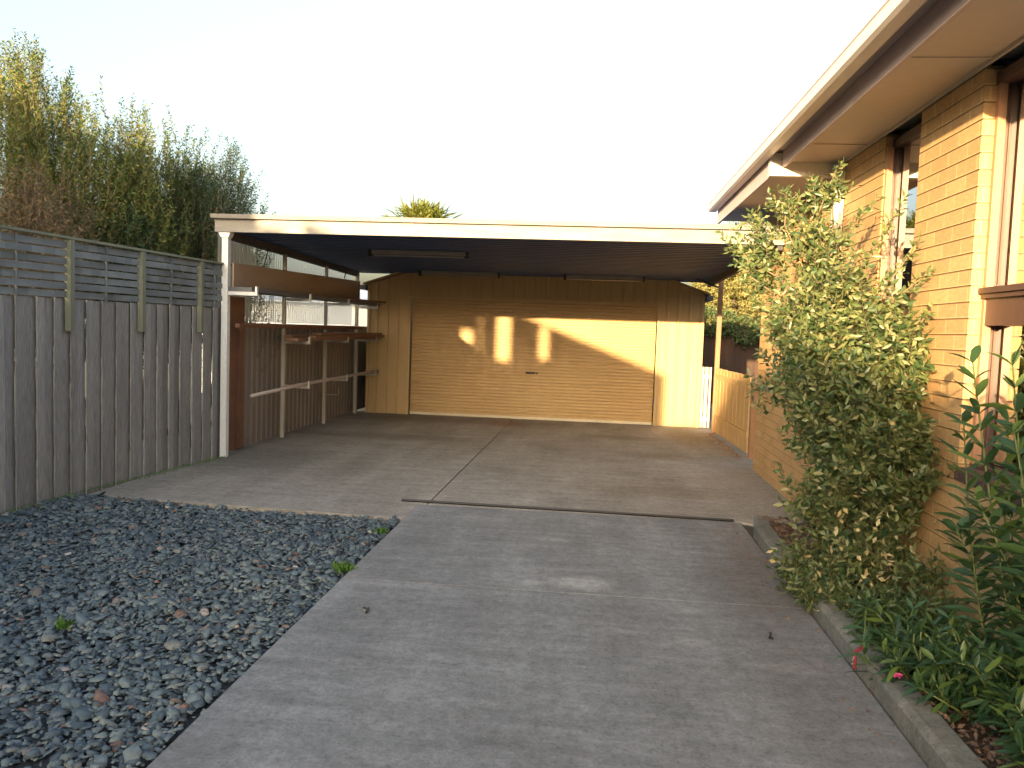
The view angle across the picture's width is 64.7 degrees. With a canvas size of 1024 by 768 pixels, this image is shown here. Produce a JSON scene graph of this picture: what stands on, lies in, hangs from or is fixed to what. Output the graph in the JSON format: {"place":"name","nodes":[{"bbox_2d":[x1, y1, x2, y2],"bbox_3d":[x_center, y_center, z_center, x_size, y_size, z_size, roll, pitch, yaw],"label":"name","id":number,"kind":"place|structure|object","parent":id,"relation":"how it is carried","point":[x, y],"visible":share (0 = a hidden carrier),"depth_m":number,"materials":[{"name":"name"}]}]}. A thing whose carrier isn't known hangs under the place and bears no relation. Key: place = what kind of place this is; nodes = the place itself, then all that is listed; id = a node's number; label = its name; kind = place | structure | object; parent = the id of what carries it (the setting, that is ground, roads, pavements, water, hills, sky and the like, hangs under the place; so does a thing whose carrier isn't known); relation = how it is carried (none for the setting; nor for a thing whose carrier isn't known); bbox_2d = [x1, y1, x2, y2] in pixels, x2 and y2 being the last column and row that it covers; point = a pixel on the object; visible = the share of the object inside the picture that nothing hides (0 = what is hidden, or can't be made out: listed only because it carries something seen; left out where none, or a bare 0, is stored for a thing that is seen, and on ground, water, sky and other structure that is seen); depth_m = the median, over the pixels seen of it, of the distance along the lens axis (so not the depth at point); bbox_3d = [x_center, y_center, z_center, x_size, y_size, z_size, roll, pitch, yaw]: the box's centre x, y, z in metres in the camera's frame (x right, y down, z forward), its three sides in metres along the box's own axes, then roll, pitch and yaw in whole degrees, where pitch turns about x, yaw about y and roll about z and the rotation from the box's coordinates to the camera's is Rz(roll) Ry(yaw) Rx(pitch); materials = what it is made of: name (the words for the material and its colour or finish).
{"place":"outdoors","nodes":[
{"label":"outdoors","id":0,"kind":"place"},
{"bbox_2d":[0,491,398,767],"bbox_3d":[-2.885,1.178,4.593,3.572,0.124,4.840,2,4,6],"label":"slate gravel","id":1,"kind":"structure","parent":0,"point":[72,698],"depth_m":4.45,"materials":[{"name":"grey gravel"}]},
{"bbox_2d":[54,614,75,629],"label":"weed","id":2,"kind":"object","parent":1,"relation":"on","point":[60,623],"visible":1,"depth_m":4.08,"materials":[{"name":"green plant"}]},
{"bbox_2d":[0,225,231,513],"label":"paling fence","id":3,"kind":"object","parent":1,"relation":"on","point":[42,424],"visible":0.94,"depth_m":7.37,"materials":[{"name":"grey wood"}]},
{"bbox_2d":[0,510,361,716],"bbox_3d":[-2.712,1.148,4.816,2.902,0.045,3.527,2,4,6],"label":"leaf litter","id":4,"kind":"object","parent":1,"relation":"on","point":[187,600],"visible":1,"depth_m":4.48,"materials":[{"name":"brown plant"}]},
{"bbox_2d":[331,559,357,573],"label":"weed","id":5,"kind":"object","parent":1,"relation":"on","point":[339,567],"visible":1,"depth_m":5.17,"materials":[{"name":"green plant"}]},
{"bbox_2d":[371,526,389,533],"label":"weed","id":6,"kind":"object","parent":1,"relation":"on","point":[381,530],"visible":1,"depth_m":6.15,"materials":[{"name":"green plant"}]},
{"bbox_2d":[202,289,367,382],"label":"pale shed","id":7,"kind":"structure","parent":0,"point":[305,313],"depth_m":17.99,"materials":[{"name":"white paint"}]},
{"bbox_2d":[14,319,780,494],"bbox_3d":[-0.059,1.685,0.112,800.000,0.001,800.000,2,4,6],"label":"ground","id":8,"kind":"structure","parent":0,"point":[362,409],"depth_m":16.25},
{"bbox_2d":[0,155,120,353],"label":"dry vine","id":9,"kind":"object","parent":8,"relation":"on","point":[33,216],"visible":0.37,"depth_m":7.98,"materials":[{"name":"plant"}]},
{"bbox_2d":[0,28,191,374],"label":"tall shrub","id":10,"kind":"object","parent":8,"relation":"on","point":[25,123],"visible":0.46,"depth_m":9.03,"materials":[{"name":"green plant"}]},
{"bbox_2d":[2,171,195,453],"bbox_3d":[-4.981,-0.829,9.479,2.408,3.402,1.250,2,4,6],"label":"tall shrub","id":11,"kind":"object","parent":8,"relation":"on","point":[142,240],"visible":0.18,"depth_m":9.11,"materials":[{"name":"green plant"}]},
{"bbox_2d":[42,75,244,450],"bbox_3d":[-4.508,-1.417,10.101,2.194,4.522,2.091,3,4,19],"label":"tall shrub","id":12,"kind":"object","parent":8,"relation":"on","point":[138,156],"visible":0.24,"depth_m":9.56,"materials":[{"name":"green plant"}]},
{"bbox_2d":[95,133,282,449],"bbox_3d":[-4.007,-1.242,10.305,1.998,4.181,1.992,2,4,6],"label":"tall shrub","id":13,"kind":"object","parent":8,"relation":"on","point":[204,211],"visible":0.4,"depth_m":10.11,"materials":[{"name":"green plant"}]},
{"bbox_2d":[239,200,281,323],"bbox_3d":[-3.752,-0.931,11.358,1.050,3.428,0.989,2,4,6],"label":"tall shrub","id":14,"kind":"object","parent":8,"relation":"on","point":[269,301],"visible":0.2,"depth_m":11.37,"materials":[{"name":"green plant"}]},
{"bbox_2d":[380,192,462,218],"bbox_3d":[-3.048,-3.018,25.397,2.929,5.779,2.618,2,4,6],"label":"palm tree","id":15,"kind":"object","parent":8,"relation":"on","point":[425,210],"visible":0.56,"depth_m":24.78,"materials":[{"name":"green plant"}]},
{"bbox_2d":[688,221,765,326],"bbox_3d":[7.605,-2.347,23.346,5.647,5.472,3.260,2,4,6],"label":"hedge tree","id":16,"kind":"object","parent":8,"relation":"on","point":[735,299],"visible":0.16,"depth_m":22.72,"materials":[{"name":"green plant"}]},
{"bbox_2d":[0,0,886,325],"label":"sky","id":17,"kind":"structure","parent":0,"point":[639,111],"materials":[{"name":"white"}]},
{"bbox_2d":[90,411,804,525],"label":"carport floor","id":18,"kind":"structure","parent":0,"point":[372,465],"depth_m":8.88,"materials":[{"name":"concrete"}]},
{"bbox_2d":[0,456,222,513],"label":"leaf litter","id":19,"kind":"object","parent":18,"relation":"on","point":[186,465],"visible":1,"depth_m":7.63,"materials":[{"name":"brown plant"}]},
{"bbox_2d":[220,295,244,450],"bbox_3d":[-3.318,-0.121,9.628,0.065,1.830,0.590,2,4,6],"label":"brown board","id":20,"kind":"object","parent":18,"relation":"on","point":[236,364],"visible":0.71,"depth_m":9.70,"materials":[{"name":"brown wood"}]},
{"bbox_2d":[243,323,366,445],"bbox_3d":[-2.805,-0.316,15.271,0.060,1.545,11.185,2,4,6],"label":"metal fence","id":21,"kind":"object","parent":18,"relation":"on","point":[261,414],"visible":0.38,"depth_m":11.76,"materials":[{"name":"brown metal"}]},
{"bbox_2d":[210,213,785,456],"bbox_3d":[0.033,-0.579,11.622,6.360,2.752,5.685,2,4,6],"label":"carport","id":22,"kind":"object","parent":18,"relation":"on","point":[681,252],"visible":0.85,"depth_m":9.77,"materials":[{"name":"paint"}]},
{"bbox_2d":[235,324,362,328],"bbox_3d":[-2.901,-0.827,11.756,0.050,0.045,4.950,2,4,6],"label":"red board","id":23,"kind":"object","parent":22,"relation":"attached to","point":[284,326],"visible":1,"depth_m":10.92,"materials":[{"name":"wood"}]},
{"bbox_2d":[229,287,379,305],"bbox_3d":[-2.776,-1.245,11.772,0.270,0.065,5.283,2,4,6],"label":"long board","id":24,"kind":"object","parent":22,"relation":"on","point":[287,294],"visible":0.89,"depth_m":10.57,"materials":[{"name":"brown wood"}]},
{"bbox_2d":[232,263,359,298],"bbox_3d":[-2.930,-1.455,11.704,0.020,0.377,4.980,2,4,6],"label":"brown sheet","id":25,"kind":"object","parent":24,"relation":"on","point":[243,275],"visible":0.79,"depth_m":11.03,"materials":[{"name":"brown wood"}]},
{"bbox_2d":[345,298,385,302],"bbox_3d":[-2.455,-1.404,13.643,0.120,0.047,1.575,3,4,10],"label":"timber plank","id":26,"kind":"object","parent":24,"relation":"on","point":[374,301],"visible":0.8,"depth_m":13.59,"materials":[{"name":"brown wood"}]},
{"bbox_2d":[250,369,377,397],"bbox_3d":[-2.699,-0.056,11.859,0.045,0.105,5.201,2,4,6],"label":"long pipe","id":27,"kind":"object","parent":22,"relation":"on","point":[299,385],"visible":1,"depth_m":10.88,"materials":[{"name":"grey metal"}]},
{"bbox_2d":[284,337,374,340],"bbox_3d":[-2.703,-0.701,12.424,0.200,0.048,3.602,2,4,6],"label":"timber plank","id":28,"kind":"object","parent":22,"relation":"on","point":[315,339],"visible":0.72,"depth_m":11.70,"materials":[{"name":"brown wood"}]},
{"bbox_2d":[284,334,360,337],"bbox_3d":[-2.709,-0.749,12.547,0.120,0.043,3.659,3,4,8],"label":"timber plank","id":29,"kind":"object","parent":28,"relation":"on","point":[297,336],"visible":0.32,"depth_m":10.96,"materials":[{"name":"brown wood"}]},
{"bbox_2d":[312,332,381,334],"bbox_3d":[-2.579,-0.807,12.958,0.140,0.040,2.907,3,4,8],"label":"timber plank","id":30,"kind":"object","parent":29,"relation":"on","point":[337,333],"visible":1,"depth_m":12.45,"materials":[{"name":"brown wood"}]},
{"bbox_2d":[310,335,384,337],"bbox_3d":[-2.546,-0.762,12.857,0.090,0.040,3.304,3,4,7],"label":"timber plank","id":31,"kind":"object","parent":28,"relation":"on","point":[319,336],"visible":0.91,"depth_m":12.34,"materials":[{"name":"brown wood"}]},
{"bbox_2d":[282,371,378,386],"bbox_3d":[-2.695,-0.090,12.437,0.090,0.044,4.153,2,4,7],"label":"long pipe","id":32,"kind":"object","parent":22,"relation":"on","point":[332,377],"visible":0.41,"depth_m":12.57,"materials":[{"name":"grey metal"}]},
{"bbox_2d":[368,250,468,258],"bbox_3d":[-1.240,-1.714,10.697,1.334,0.088,0.090,2,4,6],"label":"tube light","id":33,"kind":"object","parent":22,"relation":"attached to","point":[393,253],"visible":1,"depth_m":10.68,"materials":[{"name":"plastic"}]},
{"bbox_2d":[419,270,499,277],"bbox_3d":[-0.890,-1.849,13.624,1.374,0.088,0.090,2,4,6],"label":"tube light","id":34,"kind":"object","parent":22,"relation":"attached to","point":[448,273],"visible":1,"depth_m":13.60,"materials":[{"name":"plastic"}]},
{"bbox_2d":[564,274,644,281],"bbox_3d":[1.521,-1.749,13.382,1.324,0.088,0.090,2,4,6],"label":"tube light","id":35,"kind":"object","parent":22,"relation":"attached to","point":[590,277],"visible":1,"depth_m":13.36,"materials":[{"name":"plastic"}]},
{"bbox_2d":[713,368,750,452],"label":"side gate","id":36,"kind":"structure","parent":22,"relation":"attached to","point":[731,413],"depth_m":11.74,"materials":[{"name":"beige wood"}]},
{"bbox_2d":[370,412,682,427],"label":"leaf litter","id":37,"kind":"object","parent":18,"relation":"on","point":[529,419],"visible":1,"depth_m":14.12,"materials":[{"name":"brown plant"}]},
{"bbox_2d":[401,498,733,521],"bbox_3d":[0.452,1.104,7.095,2.911,0.022,0.033,2,4,7],"label":"rubber strip","id":38,"kind":"object","parent":18,"relation":"on","point":[572,510],"visible":1,"depth_m":7.08,"materials":[{"name":"black plastic"}]},
{"bbox_2d":[699,367,711,427],"bbox_3d":[3.299,0.226,13.775,0.161,1.030,0.060,2,4,6],"label":"picket panel","id":39,"kind":"object","parent":18,"relation":"on","point":[706,377],"visible":1,"depth_m":13.75,"materials":[{"name":"beige paint"}]},
{"bbox_2d":[708,433,740,457],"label":"leaf litter","id":40,"kind":"object","parent":18,"relation":"on","point":[725,445],"visible":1,"depth_m":11.48,"materials":[{"name":"brown plant"}]},
{"bbox_2d":[747,382,756,458],"bbox_3d":[3.148,0.478,10.584,0.080,1.000,0.120,2,4,6],"label":"gate post","id":41,"kind":"object","parent":18,"relation":"on","point":[751,432],"visible":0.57,"depth_m":10.55,"materials":[{"name":"brown paint"}]},
{"bbox_2d":[708,0,1023,675],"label":"brick house","id":42,"kind":"structure","parent":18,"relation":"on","point":[921,102],"depth_m":4.49,"materials":[{"name":"brick"}]},
{"bbox_2d":[808,186,822,244],"bbox_3d":[2.897,-1.298,7.526,0.135,1.030,0.700,2,4,6],"label":"window","id":43,"kind":"structure","parent":42,"relation":"in","point":[810,201],"depth_m":7.83,"materials":[{"name":"glass"}]},
{"bbox_2d":[878,122,922,399],"bbox_3d":[2.629,-0.651,5.363,0.180,2.050,0.630,2,4,6],"label":"window","id":44,"kind":"structure","parent":42,"relation":"in","point":[902,160],"depth_m":5.50,"materials":[{"name":"clear glass"}]},
{"bbox_2d":[969,56,1023,483],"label":"window","id":45,"kind":"structure","parent":42,"relation":"in","point":[1001,333],"depth_m":4.15,"materials":[{"name":"brown glass"}]},
{"bbox_2d":[360,272,713,427],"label":"garage","id":46,"kind":"structure","parent":0,"point":[551,348],"depth_m":14.27,"materials":[{"name":"yellow metal"}]},
{"bbox_2d":[409,298,656,424],"bbox_3d":[0.333,-0.412,14.278,4.310,2.081,0.063,2,4,6],"label":"roller door","id":47,"kind":"structure","parent":46,"relation":"in","point":[577,362],"depth_m":14.30,"materials":[{"name":"yellow metal"}]},
{"bbox_2d":[147,504,927,767],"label":"driveway","id":48,"kind":"structure","parent":0,"point":[476,637],"depth_m":3.81,"materials":[{"name":"concrete"}]},
{"bbox_2d":[362,607,369,613],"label":"dark leaf","id":49,"kind":"object","parent":48,"relation":"on","point":[365,610],"visible":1,"depth_m":4.43,"materials":[{"name":"black plant"}]},
{"bbox_2d":[718,525,912,746],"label":"leaf litter","id":50,"kind":"object","parent":48,"relation":"on","point":[816,630],"visible":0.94,"depth_m":4.37,"materials":[{"name":"brown plant"}]},
{"bbox_2d":[699,403,749,426],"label":"side path","id":51,"kind":"structure","parent":0,"point":[710,416],"depth_m":16.35,"materials":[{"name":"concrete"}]},
{"bbox_2d":[700,325,759,402],"bbox_3d":[7.572,-0.333,18.990,7.825,1.910,0.100,2,4,6],"label":"boundary fence","id":52,"kind":"object","parent":51,"relation":"on","point":[736,357],"visible":0.04,"depth_m":19.17,"materials":[{"name":"brown wood"}]},
{"bbox_2d":[704,305,760,348],"bbox_3d":[6.069,-1.330,18.840,4.632,1.077,0.866,2,4,6],"label":"ivy bush","id":53,"kind":"object","parent":52,"relation":"attached to","point":[733,325],"visible":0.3,"depth_m":18.82,"materials":[{"name":"green plant"}]},
{"bbox_2d":[743,525,827,636],"bbox_3d":[0.420,1.343,4.675,2.990,0.090,19.200,2,4,6],"label":"joint bed","id":54,"kind":"object","parent":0,"point":[749,529],"visible":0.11,"depth_m":6.71,"materials":[{"name":"grey concrete"}]},
{"bbox_2d":[753,515,986,767],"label":"kerb","id":55,"kind":"structure","parent":54,"relation":"on","point":[934,740],"depth_m":3.42,"materials":[{"name":"concrete"}]},
{"bbox_2d":[852,647,862,669],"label":"flower","id":56,"kind":"object","parent":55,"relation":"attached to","point":[858,649],"visible":0.8,"depth_m":3.89,"materials":[{"name":"red plant"}]},
{"bbox_2d":[762,515,1023,767],"bbox_3d":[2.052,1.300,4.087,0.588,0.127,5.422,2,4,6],"label":"bark mulch","id":57,"kind":"object","parent":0,"point":[986,748],"visible":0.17,"depth_m":3.18,"materials":[{"name":"brown wood"}]},
{"bbox_2d":[782,559,859,614],"bbox_3d":[1.808,1.200,4.693,0.459,0.330,0.630,4,4,22],"label":"shrub","id":58,"kind":"object","parent":57,"relation":"on","point":[832,590],"visible":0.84,"depth_m":4.66,"materials":[{"name":"green plant"}]},
{"bbox_2d":[715,158,959,614],"bbox_3d":[2.094,-0.050,5.035,1.244,2.924,2.034,2,4,-3],"label":"flowering shrub","id":59,"kind":"object","parent":57,"relation":"on","point":[874,436],"visible":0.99,"depth_m":4.81,"materials":[{"name":"green plant"}]},
{"bbox_2d":[835,569,969,645],"bbox_3d":[2.002,1.167,4.133,0.610,0.407,0.576,3,4,15],"label":"shrub","id":60,"kind":"object","parent":57,"relation":"on","point":[916,599],"visible":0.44,"depth_m":4.12,"materials":[{"name":"green plant"}]},
{"bbox_2d":[835,587,1023,767],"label":"oleander","id":61,"kind":"object","parent":57,"relation":"on","point":[962,674],"visible":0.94,"depth_m":3.36,"materials":[{"name":"green plant"}]},
{"bbox_2d":[893,673,902,677],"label":"pink flower","id":62,"kind":"object","parent":61,"relation":"on","point":[899,675],"visible":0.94,"depth_m":3.53,"materials":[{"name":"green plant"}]},
{"bbox_2d":[934,341,1023,717],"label":"oleander","id":63,"kind":"object","parent":57,"relation":"on","point":[1011,613],"visible":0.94,"depth_m":3.36,"materials":[{"name":"green plant"}]}
]}

